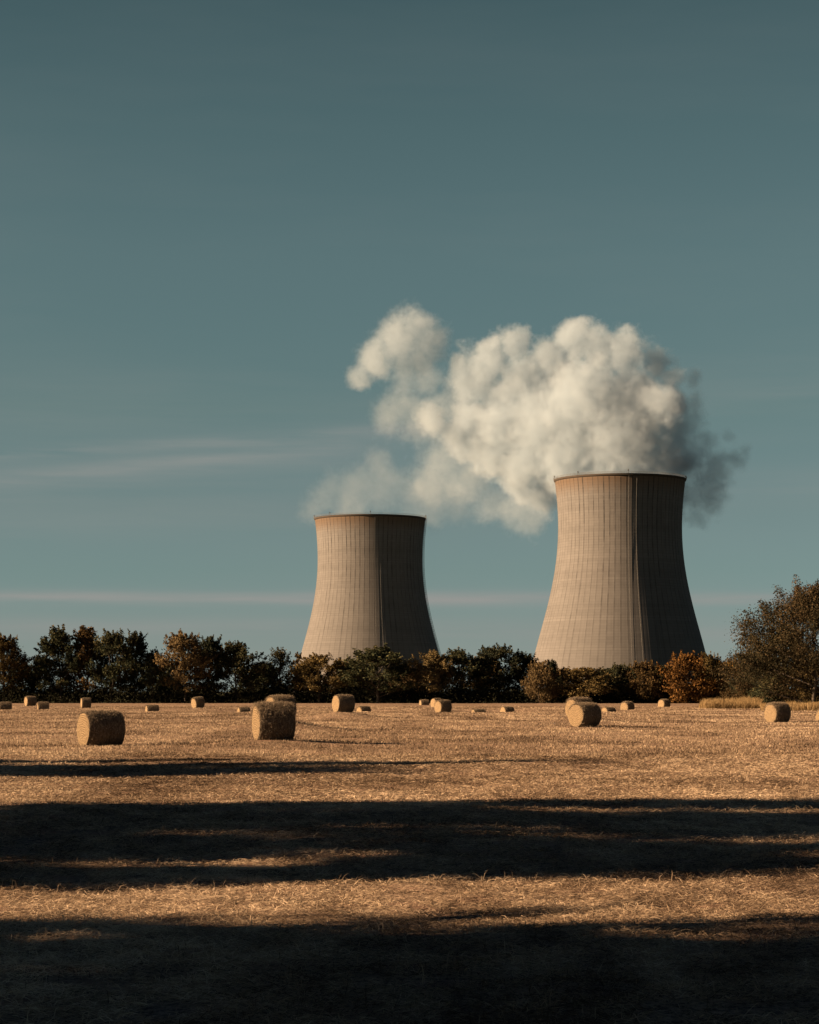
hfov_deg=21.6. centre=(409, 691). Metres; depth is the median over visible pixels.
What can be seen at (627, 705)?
hay bale
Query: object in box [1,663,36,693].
tree
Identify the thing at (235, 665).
tree
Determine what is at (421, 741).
cut straw
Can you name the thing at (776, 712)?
hay bale
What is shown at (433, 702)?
hay bale
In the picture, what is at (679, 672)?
shrub
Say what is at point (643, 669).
shrub
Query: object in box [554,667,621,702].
shrub
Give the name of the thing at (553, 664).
tree
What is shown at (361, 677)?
tree
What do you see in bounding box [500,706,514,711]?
hay bale
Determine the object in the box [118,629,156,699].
tree
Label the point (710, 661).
shrub
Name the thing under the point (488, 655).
tree
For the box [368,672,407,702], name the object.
tree
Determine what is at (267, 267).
sky
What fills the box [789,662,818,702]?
shrub
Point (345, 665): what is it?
tree
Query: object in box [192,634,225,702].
tree
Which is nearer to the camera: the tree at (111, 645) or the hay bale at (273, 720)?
the hay bale at (273, 720)
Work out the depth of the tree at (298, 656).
398.60 m
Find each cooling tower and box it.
[299,511,448,693]
[534,469,705,684]
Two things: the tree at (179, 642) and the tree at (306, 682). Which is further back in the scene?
the tree at (306, 682)
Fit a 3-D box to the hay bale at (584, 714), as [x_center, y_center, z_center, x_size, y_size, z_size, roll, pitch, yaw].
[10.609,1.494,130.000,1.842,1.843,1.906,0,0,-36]
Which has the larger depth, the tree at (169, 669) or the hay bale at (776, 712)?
the tree at (169, 669)
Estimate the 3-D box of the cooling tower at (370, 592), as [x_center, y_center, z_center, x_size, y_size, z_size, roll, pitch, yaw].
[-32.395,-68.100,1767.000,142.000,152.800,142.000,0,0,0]
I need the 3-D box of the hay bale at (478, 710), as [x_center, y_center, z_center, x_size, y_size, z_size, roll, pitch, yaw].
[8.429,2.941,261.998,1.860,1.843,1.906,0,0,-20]
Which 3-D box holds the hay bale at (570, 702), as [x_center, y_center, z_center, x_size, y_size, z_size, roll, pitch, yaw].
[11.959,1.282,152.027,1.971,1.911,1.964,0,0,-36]
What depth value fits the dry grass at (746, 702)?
292.67 m
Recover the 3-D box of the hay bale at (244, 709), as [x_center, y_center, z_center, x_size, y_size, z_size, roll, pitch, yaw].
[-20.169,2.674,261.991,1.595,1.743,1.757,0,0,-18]
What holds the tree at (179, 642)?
on the ground at (160, 1008)
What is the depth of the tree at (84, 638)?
398.26 m
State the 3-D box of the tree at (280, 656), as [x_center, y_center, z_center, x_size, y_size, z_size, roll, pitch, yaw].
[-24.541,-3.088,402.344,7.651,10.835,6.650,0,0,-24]
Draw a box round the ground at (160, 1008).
[0,692,818,1023]
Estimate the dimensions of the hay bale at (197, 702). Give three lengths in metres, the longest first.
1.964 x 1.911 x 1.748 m
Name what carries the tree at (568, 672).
on the ground at (160, 1008)
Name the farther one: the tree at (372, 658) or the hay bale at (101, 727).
the tree at (372, 658)
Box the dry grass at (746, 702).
[698,695,818,710]
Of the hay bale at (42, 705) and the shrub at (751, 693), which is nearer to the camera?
the hay bale at (42, 705)
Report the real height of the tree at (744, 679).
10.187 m
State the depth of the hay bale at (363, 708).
267.55 m
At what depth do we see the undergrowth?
397.26 m
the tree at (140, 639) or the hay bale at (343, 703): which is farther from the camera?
the tree at (140, 639)
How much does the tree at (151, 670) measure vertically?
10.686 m
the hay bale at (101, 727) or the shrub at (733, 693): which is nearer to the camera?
the hay bale at (101, 727)
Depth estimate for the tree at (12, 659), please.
397.25 m
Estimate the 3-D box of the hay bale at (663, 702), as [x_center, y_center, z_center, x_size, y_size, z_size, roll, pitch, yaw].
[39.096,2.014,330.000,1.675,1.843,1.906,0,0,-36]
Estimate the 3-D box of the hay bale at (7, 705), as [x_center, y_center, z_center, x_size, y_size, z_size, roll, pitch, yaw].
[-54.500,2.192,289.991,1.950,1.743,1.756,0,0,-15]
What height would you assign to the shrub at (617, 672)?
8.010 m
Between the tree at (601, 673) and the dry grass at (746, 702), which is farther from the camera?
the tree at (601, 673)
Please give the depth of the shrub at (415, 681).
403.48 m
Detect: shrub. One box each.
[388,664,423,702]
[520,659,561,702]
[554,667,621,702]
[602,662,635,702]
[621,659,665,702]
[654,665,674,701]
[655,650,724,702]
[687,651,728,694]
[707,660,742,698]
[721,682,758,699]
[744,675,803,703]
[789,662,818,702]
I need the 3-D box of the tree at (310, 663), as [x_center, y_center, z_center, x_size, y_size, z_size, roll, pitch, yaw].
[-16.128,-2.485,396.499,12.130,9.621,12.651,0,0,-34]
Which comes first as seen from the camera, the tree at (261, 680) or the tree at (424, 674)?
the tree at (424, 674)
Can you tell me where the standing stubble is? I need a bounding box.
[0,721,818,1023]
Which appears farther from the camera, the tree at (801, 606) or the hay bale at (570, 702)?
the tree at (801, 606)
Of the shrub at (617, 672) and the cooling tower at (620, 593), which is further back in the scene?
the cooling tower at (620, 593)
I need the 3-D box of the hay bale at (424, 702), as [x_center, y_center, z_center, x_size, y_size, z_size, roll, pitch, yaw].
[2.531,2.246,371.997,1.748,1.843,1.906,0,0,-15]
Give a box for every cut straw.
[0,705,818,758]
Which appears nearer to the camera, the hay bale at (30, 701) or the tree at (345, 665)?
the hay bale at (30, 701)
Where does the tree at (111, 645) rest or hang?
on the ground at (160, 1008)
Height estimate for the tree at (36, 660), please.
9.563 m
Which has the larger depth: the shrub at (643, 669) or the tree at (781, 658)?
the shrub at (643, 669)
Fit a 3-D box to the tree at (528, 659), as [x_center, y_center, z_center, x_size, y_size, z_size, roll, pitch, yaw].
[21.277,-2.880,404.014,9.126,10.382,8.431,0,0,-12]
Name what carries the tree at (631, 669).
on the ground at (160, 1008)
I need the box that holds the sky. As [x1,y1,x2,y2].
[0,0,818,691]
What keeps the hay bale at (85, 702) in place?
on the ground at (160, 1008)
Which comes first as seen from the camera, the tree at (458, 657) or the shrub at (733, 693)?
the shrub at (733, 693)
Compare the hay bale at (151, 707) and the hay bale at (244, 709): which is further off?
the hay bale at (151, 707)
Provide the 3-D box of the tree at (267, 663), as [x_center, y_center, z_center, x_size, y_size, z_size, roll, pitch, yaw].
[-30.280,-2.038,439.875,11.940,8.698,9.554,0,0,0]
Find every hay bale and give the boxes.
[0,701,12,709]
[24,696,36,705]
[37,701,48,709]
[76,709,126,745]
[80,697,90,707]
[145,704,159,710]
[191,696,205,707]
[237,706,250,711]
[249,700,297,739]
[264,694,296,710]
[332,694,355,711]
[356,705,370,711]
[419,699,428,704]
[431,698,441,706]
[434,699,451,712]
[471,708,485,712]
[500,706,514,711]
[563,696,591,716]
[568,702,601,726]
[601,706,615,711]
[619,701,634,709]
[657,699,670,706]
[762,702,791,722]
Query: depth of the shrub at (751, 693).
298.26 m
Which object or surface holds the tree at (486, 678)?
on the ground at (160, 1008)
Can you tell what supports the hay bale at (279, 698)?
on the ground at (160, 1008)
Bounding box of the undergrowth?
[0,680,818,702]
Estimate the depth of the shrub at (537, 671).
392.93 m
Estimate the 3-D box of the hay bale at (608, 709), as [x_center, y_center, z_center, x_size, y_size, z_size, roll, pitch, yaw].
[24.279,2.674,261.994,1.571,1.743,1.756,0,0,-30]
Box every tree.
[0,632,34,699]
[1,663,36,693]
[18,653,59,699]
[31,624,88,702]
[57,625,109,693]
[83,627,144,702]
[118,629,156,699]
[128,646,171,700]
[146,661,191,701]
[153,628,217,702]
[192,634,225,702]
[200,639,277,702]
[230,665,282,700]
[234,660,288,684]
[261,647,296,694]
[282,665,327,701]
[286,652,358,702]
[287,652,301,701]
[324,657,347,688]
[335,643,417,702]
[337,665,380,699]
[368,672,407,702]
[408,649,458,696]
[427,646,496,702]
[457,656,502,688]
[472,643,528,699]
[502,649,547,701]
[542,659,564,700]
[553,666,586,702]
[593,666,612,683]
[621,668,646,697]
[711,574,818,702]
[728,654,767,697]
[751,626,807,689]
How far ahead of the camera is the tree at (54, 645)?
396.54 m
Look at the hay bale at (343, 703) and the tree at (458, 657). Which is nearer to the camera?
the hay bale at (343, 703)
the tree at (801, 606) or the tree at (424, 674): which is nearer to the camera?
the tree at (801, 606)
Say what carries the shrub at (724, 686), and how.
on the ground at (160, 1008)

